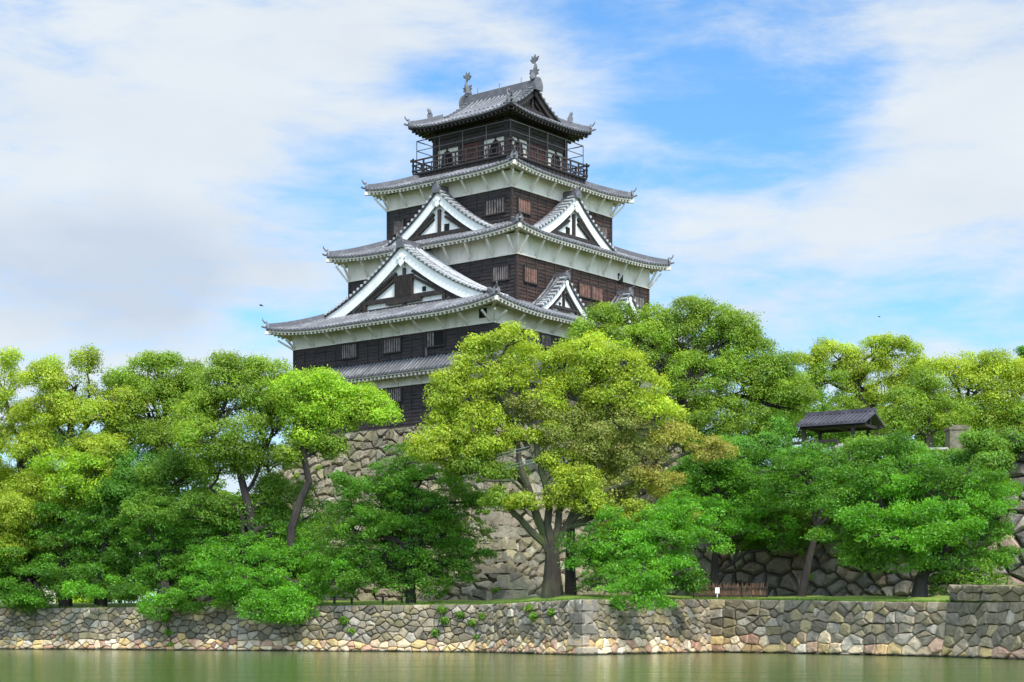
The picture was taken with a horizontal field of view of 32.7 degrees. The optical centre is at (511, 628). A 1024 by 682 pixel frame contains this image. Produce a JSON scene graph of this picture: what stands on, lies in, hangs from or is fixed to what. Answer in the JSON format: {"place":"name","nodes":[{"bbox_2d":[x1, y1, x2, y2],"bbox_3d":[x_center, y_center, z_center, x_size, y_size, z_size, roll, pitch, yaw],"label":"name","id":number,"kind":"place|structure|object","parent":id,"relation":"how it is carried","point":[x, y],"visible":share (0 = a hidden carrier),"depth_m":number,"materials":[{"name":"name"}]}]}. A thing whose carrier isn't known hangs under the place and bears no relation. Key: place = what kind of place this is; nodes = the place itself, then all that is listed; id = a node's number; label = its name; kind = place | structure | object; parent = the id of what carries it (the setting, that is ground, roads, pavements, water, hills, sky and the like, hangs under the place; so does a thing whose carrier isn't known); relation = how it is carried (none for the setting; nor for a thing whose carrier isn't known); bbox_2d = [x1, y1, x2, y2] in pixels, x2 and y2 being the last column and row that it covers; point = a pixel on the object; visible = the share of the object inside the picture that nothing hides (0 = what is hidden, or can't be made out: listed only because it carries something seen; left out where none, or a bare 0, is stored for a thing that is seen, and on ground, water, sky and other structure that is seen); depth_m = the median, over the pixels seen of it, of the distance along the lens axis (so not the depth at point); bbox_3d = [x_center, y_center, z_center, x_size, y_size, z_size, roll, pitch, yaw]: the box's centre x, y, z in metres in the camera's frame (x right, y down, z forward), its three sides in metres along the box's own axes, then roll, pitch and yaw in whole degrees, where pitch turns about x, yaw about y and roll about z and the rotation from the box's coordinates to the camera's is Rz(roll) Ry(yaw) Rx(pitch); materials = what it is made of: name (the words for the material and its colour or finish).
{"place":"outdoors","nodes":[
{"label":"outdoors","id":0,"kind":"place"},
{"bbox_2d":[0,594,948,623],"bbox_3d":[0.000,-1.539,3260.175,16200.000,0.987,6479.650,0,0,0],"label":"ground","id":1,"kind":"structure","parent":0,"point":[934,597],"depth_m":97.39,"materials":[{"name":"green plant"}]},
{"bbox_2d":[0,464,61,562],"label":"broadleaf tree","id":2,"kind":"object","parent":1,"relation":"on","point":[14,488],"depth_m":112.59,"materials":[{"name":"green plant"}]},
{"bbox_2d":[0,345,77,607],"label":"camphor tree","id":3,"kind":"object","parent":1,"relation":"on","point":[8,358],"visible":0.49,"depth_m":107.70,"materials":[{"name":"green plant"}]},
{"bbox_2d":[0,504,96,614],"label":"cherry tree","id":4,"kind":"object","parent":1,"relation":"on","point":[29,599],"visible":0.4,"depth_m":105.94,"materials":[{"name":"green plant"}]},
{"bbox_2d":[53,581,93,602],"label":"bush","id":5,"kind":"object","parent":1,"relation":"on","point":[78,598],"visible":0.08,"depth_m":127.39,"materials":[{"name":"green plant"}]},
{"bbox_2d":[0,343,159,607],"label":"camphor tree","id":6,"kind":"object","parent":1,"relation":"on","point":[83,451],"visible":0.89,"depth_m":106.35,"materials":[{"name":"green plant"}]},
{"bbox_2d":[3,490,176,606],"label":"cherry tree","id":7,"kind":"object","parent":1,"relation":"on","point":[104,558],"visible":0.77,"depth_m":105.19,"materials":[{"name":"green plant"}]},
{"bbox_2d":[57,469,144,603],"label":"broadleaf tree","id":8,"kind":"object","parent":1,"relation":"on","point":[95,600],"depth_m":113.67,"materials":[{"name":"green plant"}]},
{"bbox_2d":[107,572,149,602],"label":"bush","id":9,"kind":"object","parent":1,"relation":"on","point":[111,600],"visible":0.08,"depth_m":133.47,"materials":[{"name":"green plant"}]},
{"bbox_2d":[83,348,220,590],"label":"camphor tree","id":10,"kind":"object","parent":1,"relation":"on","point":[144,474],"visible":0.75,"depth_m":106.56,"materials":[{"name":"green plant"}]},
{"bbox_2d":[105,484,272,622],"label":"cherry tree","id":11,"kind":"object","parent":1,"relation":"on","point":[173,551],"visible":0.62,"depth_m":103.58,"materials":[{"name":"green plant"}]},
{"bbox_2d":[140,466,240,601],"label":"broadleaf tree","id":12,"kind":"object","parent":1,"relation":"on","point":[217,484],"visible":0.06,"depth_m":114.07,"materials":[{"name":"green plant"}]},
{"bbox_2d":[153,345,322,604],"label":"camphor tree","id":13,"kind":"object","parent":1,"relation":"on","point":[243,383],"visible":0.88,"depth_m":102.47,"materials":[{"name":"green plant"}]},
{"bbox_2d":[168,498,347,626],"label":"cherry tree","id":14,"kind":"object","parent":1,"relation":"on","point":[269,582],"visible":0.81,"depth_m":99.89,"materials":[{"name":"green plant"}]},
{"bbox_2d":[230,492,290,571],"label":"broadleaf tree","id":15,"kind":"object","parent":1,"relation":"on","point":[259,514],"depth_m":111.63,"materials":[{"name":"green plant"}]},
{"bbox_2d":[251,364,404,599],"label":"camphor tree","id":16,"kind":"object","parent":1,"relation":"on","point":[316,417],"visible":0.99,"depth_m":100.64,"materials":[{"name":"green plant"}]},
{"bbox_2d":[329,597,356,604],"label":"park bench","id":17,"kind":"object","parent":1,"relation":"on","point":[334,601],"visible":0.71,"depth_m":99.10,"materials":[{"name":"brown wood"}]},
{"bbox_2d":[377,596,405,603],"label":"park bench","id":18,"kind":"object","parent":1,"relation":"on","point":[390,596],"visible":0.66,"depth_m":97.98,"materials":[{"name":"brown wood"}]},
{"bbox_2d":[306,441,502,604],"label":"cherry tree","id":19,"kind":"object","parent":1,"relation":"on","point":[401,493],"visible":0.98,"depth_m":96.81,"materials":[{"name":"green plant"}]},
{"bbox_2d":[383,459,532,482],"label":"cable","id":20,"kind":"object","parent":19,"relation":"attached to","point":[501,470],"visible":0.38,"depth_m":91.83,"materials":[{"name":"grey plastic"}]},
{"bbox_2d":[171,421,681,601],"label":"keep stone base","id":21,"kind":"object","parent":1,"relation":"on","point":[516,570],"visible":0.14,"depth_m":108.17,"materials":[{"name":"grey stone"}]},
{"bbox_2d":[293,460,326,478],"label":"creeper","id":22,"kind":"object","parent":21,"relation":"on","point":[295,475],"visible":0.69,"depth_m":119.19,"materials":[{"name":"green plant"}]},
{"bbox_2d":[356,587,500,593],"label":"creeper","id":23,"kind":"object","parent":21,"relation":"attached to","point":[374,590],"visible":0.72,"depth_m":103.71,"materials":[{"name":"green plant"}]},
{"bbox_2d":[457,479,484,544],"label":"creeper","id":24,"kind":"object","parent":21,"relation":"attached to","point":[478,512],"visible":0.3,"depth_m":106.83,"materials":[{"name":"green plant"}]},
{"bbox_2d":[473,477,490,514],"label":"creeper","id":25,"kind":"object","parent":21,"relation":"attached to","point":[486,511],"visible":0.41,"depth_m":106.54,"materials":[{"name":"green plant"}]},
{"bbox_2d":[261,54,724,445],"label":"castle keep","id":26,"kind":"structure","parent":21,"relation":"on","point":[498,214],"depth_m":118.30,"materials":[{"name":"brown wood"}]},
{"bbox_2d":[1,596,1021,607],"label":"grass fringe","id":27,"kind":"object","parent":1,"relation":"on","point":[708,598],"depth_m":90.76,"materials":[{"name":"green plant"}]},
{"bbox_2d":[0,599,1023,659],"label":"moat retaining wall","id":28,"kind":"structure","parent":1,"relation":"on","point":[990,630],"depth_m":91.19,"materials":[{"name":"stone"}]},
{"bbox_2d":[160,609,174,645],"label":"creeper","id":29,"kind":"object","parent":28,"relation":"attached to","point":[167,632],"visible":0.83,"depth_m":102.18,"materials":[{"name":"green plant"}]},
{"bbox_2d":[338,616,355,634],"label":"creeper","id":30,"kind":"object","parent":28,"relation":"attached to","point":[344,620],"visible":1,"depth_m":96.84,"materials":[{"name":"green plant"}]},
{"bbox_2d":[429,605,450,637],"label":"creeper","id":31,"kind":"object","parent":28,"relation":"attached to","point":[443,619],"visible":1,"depth_m":94.15,"materials":[{"name":"green plant"}]},
{"bbox_2d":[455,611,485,638],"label":"creeper","id":32,"kind":"object","parent":28,"relation":"attached to","point":[460,614],"visible":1,"depth_m":93.28,"materials":[{"name":"green plant"}]},
{"bbox_2d":[522,603,555,620],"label":"creeper","id":33,"kind":"object","parent":28,"relation":"attached to","point":[532,616],"visible":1,"depth_m":87.72,"materials":[{"name":"green plant"}]},
{"bbox_2d":[948,584,1023,601],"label":"raised wall block","id":34,"kind":"structure","parent":28,"relation":"on","point":[984,592],"depth_m":75.21,"materials":[{"name":"stone"}]},
{"bbox_2d":[399,320,742,597],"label":"camphor tree","id":35,"kind":"object","parent":1,"relation":"on","point":[633,405],"visible":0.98,"depth_m":92.52,"materials":[{"name":"green plant"}]},
{"bbox_2d":[362,446,528,472],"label":"cable","id":36,"kind":"object","parent":35,"relation":"hanging from","point":[441,467],"visible":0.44,"depth_m":92.56,"materials":[{"name":"grey plastic"}]},
{"bbox_2d":[565,429,641,594],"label":"camphor tree","id":37,"kind":"object","parent":1,"relation":"on","point":[570,574],"visible":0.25,"depth_m":94.74,"materials":[{"name":"green plant"}]},
{"bbox_2d":[551,496,740,612],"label":"cherry tree","id":38,"kind":"object","parent":1,"relation":"on","point":[641,569],"visible":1,"depth_m":89.21,"materials":[{"name":"green plant"}]},
{"bbox_2d":[715,587,719,597],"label":"notice sign","id":39,"kind":"object","parent":1,"relation":"on","point":[717,590],"visible":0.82,"depth_m":95.69,"materials":[{"name":"white paint"}]},
{"bbox_2d":[692,582,767,598],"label":"brushwood fence","id":40,"kind":"object","parent":1,"relation":"on","point":[743,594],"visible":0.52,"depth_m":96.17,"materials":[{"name":"brown wood"}]},
{"bbox_2d":[653,446,809,597],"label":"cherry tree","id":41,"kind":"object","parent":1,"relation":"on","point":[747,511],"visible":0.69,"depth_m":98.06,"materials":[{"name":"green plant"}]},
{"bbox_2d":[736,446,873,596],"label":"cherry tree","id":42,"kind":"object","parent":1,"relation":"on","point":[786,464],"visible":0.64,"depth_m":94.77,"materials":[{"name":"green plant"}]},
{"bbox_2d":[627,448,1023,596],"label":"terrace wall","id":43,"kind":"structure","parent":1,"relation":"on","point":[780,575],"depth_m":99.71,"materials":[{"name":"stone"}]},
{"bbox_2d":[784,520,813,579],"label":"creeper","id":44,"kind":"object","parent":43,"relation":"attached to","point":[800,552],"visible":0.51,"depth_m":98.37,"materials":[{"name":"green plant"}]},
{"bbox_2d":[765,497,837,547],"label":"shrub","id":45,"kind":"object","parent":43,"relation":"on","point":[804,518],"visible":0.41,"depth_m":98.90,"materials":[{"name":"green plant"}]},
{"bbox_2d":[776,440,863,483],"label":"shrub","id":46,"kind":"object","parent":43,"relation":"on","point":[816,446],"visible":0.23,"depth_m":98.73,"materials":[{"name":"green plant"}]},
{"bbox_2d":[804,482,882,516],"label":"shrub","id":47,"kind":"object","parent":43,"relation":"on","point":[847,504],"visible":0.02,"depth_m":96.91,"materials":[{"name":"green plant"}]},
{"bbox_2d":[826,505,897,566],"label":"shrub","id":48,"kind":"object","parent":43,"relation":"on","point":[844,559],"visible":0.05,"depth_m":95.12,"materials":[{"name":"green plant"}]},
{"bbox_2d":[837,432,930,482],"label":"shrub","id":49,"kind":"object","parent":43,"relation":"on","point":[863,460],"visible":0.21,"depth_m":95.42,"materials":[{"name":"green plant"}]},
{"bbox_2d":[874,447,961,480],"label":"shrub","id":50,"kind":"object","parent":43,"relation":"on","point":[949,450],"visible":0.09,"depth_m":94.17,"materials":[{"name":"green plant"}]},
{"bbox_2d":[898,446,997,493],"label":"shrub","id":51,"kind":"object","parent":43,"relation":"on","point":[953,459],"visible":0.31,"depth_m":92.63,"materials":[{"name":"green plant"}]},
{"bbox_2d":[975,444,1014,462],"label":"creeper","id":52,"kind":"object","parent":43,"relation":"attached to","point":[998,448],"visible":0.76,"depth_m":90.71,"materials":[{"name":"green plant"}]},
{"bbox_2d":[968,449,1022,498],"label":"shrub","id":53,"kind":"object","parent":43,"relation":"on","point":[997,461],"visible":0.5,"depth_m":90.23,"materials":[{"name":"green plant"}]},
{"bbox_2d":[800,429,1023,596],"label":"cherry tree","id":54,"kind":"object","parent":1,"relation":"on","point":[945,526],"visible":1,"depth_m":85.54,"materials":[{"name":"green plant"}]},
{"bbox_2d":[0,644,1023,681],"bbox_3d":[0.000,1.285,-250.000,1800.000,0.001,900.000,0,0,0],"label":"water","id":55,"kind":"structure","parent":0,"point":[25,665],"depth_m":57.40,"materials":[{"name":"green liquid"}]},
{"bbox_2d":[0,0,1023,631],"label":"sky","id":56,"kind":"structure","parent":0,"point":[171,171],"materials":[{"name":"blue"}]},
{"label":"terrace ground","id":57,"kind":"structure","parent":0,"visible":0},
{"bbox_2d":[553,293,821,463],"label":"camphor tree","id":58,"kind":"object","parent":57,"relation":"on","point":[664,328],"visible":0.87,"depth_m":106.12,"materials":[{"name":"green plant"}]},
{"bbox_2d":[653,431,747,493],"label":"shrub","id":59,"kind":"object","parent":57,"relation":"on","point":[681,468],"visible":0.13,"depth_m":102.68,"materials":[{"name":"green plant"}]},
{"bbox_2d":[721,429,797,479],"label":"shrub","id":60,"kind":"object","parent":57,"relation":"on","point":[772,442],"visible":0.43,"depth_m":100.53,"materials":[{"name":"green plant"}]},
{"bbox_2d":[744,378,837,445],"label":"broadleaf tree","id":61,"kind":"object","parent":57,"relation":"on","point":[826,408],"visible":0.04,"depth_m":125.27,"materials":[{"name":"green plant"}]},
{"bbox_2d":[782,439,838,453],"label":"handrail","id":62,"kind":"object","parent":57,"relation":"on","point":[824,441],"visible":0.46,"depth_m":100.28,"materials":[{"name":"grey wood"}]},
{"bbox_2d":[754,397,874,449],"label":"broadleaf tree","id":63,"kind":"object","parent":57,"relation":"on","point":[826,436],"visible":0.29,"depth_m":111.50,"materials":[{"name":"green plant"}]},
{"bbox_2d":[796,407,884,445],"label":"roofed gate","id":64,"kind":"structure","parent":57,"relation":"on","point":[867,420],"depth_m":102.53,"materials":[{"name":"grey tile"}]},
{"bbox_2d":[831,443,854,460],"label":"stone block","id":65,"kind":"structure","parent":57,"relation":"on","point":[838,445],"depth_m":99.45,"materials":[{"name":"grey stone"}]},
{"bbox_2d":[789,331,928,437],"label":"camphor tree","id":66,"kind":"object","parent":57,"relation":"on","point":[848,375],"visible":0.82,"depth_m":117.40,"materials":[{"name":"green plant"}]},
{"bbox_2d":[825,390,908,450],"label":"broadleaf tree","id":67,"kind":"object","parent":57,"relation":"on","point":[880,435],"visible":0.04,"depth_m":127.22,"materials":[{"name":"green plant"}]},
{"bbox_2d":[872,363,979,447],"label":"broadleaf tree","id":68,"kind":"object","parent":57,"relation":"on","point":[912,422],"visible":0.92,"depth_m":109.70,"materials":[{"name":"green plant"}]},
{"bbox_2d":[930,447,948,450],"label":"handrail","id":69,"kind":"object","parent":57,"relation":"on","point":[942,448],"visible":0.23,"depth_m":97.94,"materials":[{"name":"stone"}]},
{"bbox_2d":[897,402,985,451],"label":"broadleaf tree","id":70,"kind":"object","parent":57,"relation":"on","point":[938,442],"visible":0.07,"depth_m":124.81,"materials":[{"name":"green plant"}]},
{"bbox_2d":[944,425,971,449],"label":"stone pier","id":71,"kind":"structure","parent":57,"relation":"on","point":[951,432],"depth_m":98.92,"materials":[{"name":"beige stone"}]},
{"bbox_2d":[911,345,1023,446],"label":"camphor tree","id":72,"kind":"object","parent":57,"relation":"on","point":[990,374],"visible":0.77,"depth_m":111.30,"materials":[{"name":"green plant"}]},
{"bbox_2d":[955,426,1023,458],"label":"shrub","id":73,"kind":"object","parent":57,"relation":"on","point":[971,440],"visible":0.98,"depth_m":91.55,"materials":[{"name":"green plant"}]},
{"bbox_2d":[977,397,1023,448],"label":"broadleaf tree","id":74,"kind":"object","parent":57,"relation":"on","point":[1021,399],"visible":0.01,"depth_m":125.45,"materials":[{"name":"green plant"}]},
{"bbox_2d":[977,428,1023,447],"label":"wire fence","id":75,"kind":"object","parent":57,"relation":"on","point":[1013,433],"visible":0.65,"depth_m":91.30,"materials":[{"name":"grey metal"}]},
{"bbox_2d":[1013,345,1023,357],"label":"broadleaf tree","id":76,"kind":"object","parent":57,"relation":"on","point":[1020,349],"visible":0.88,"depth_m":119.86,"materials":[{"name":"green plant"}]}
]}

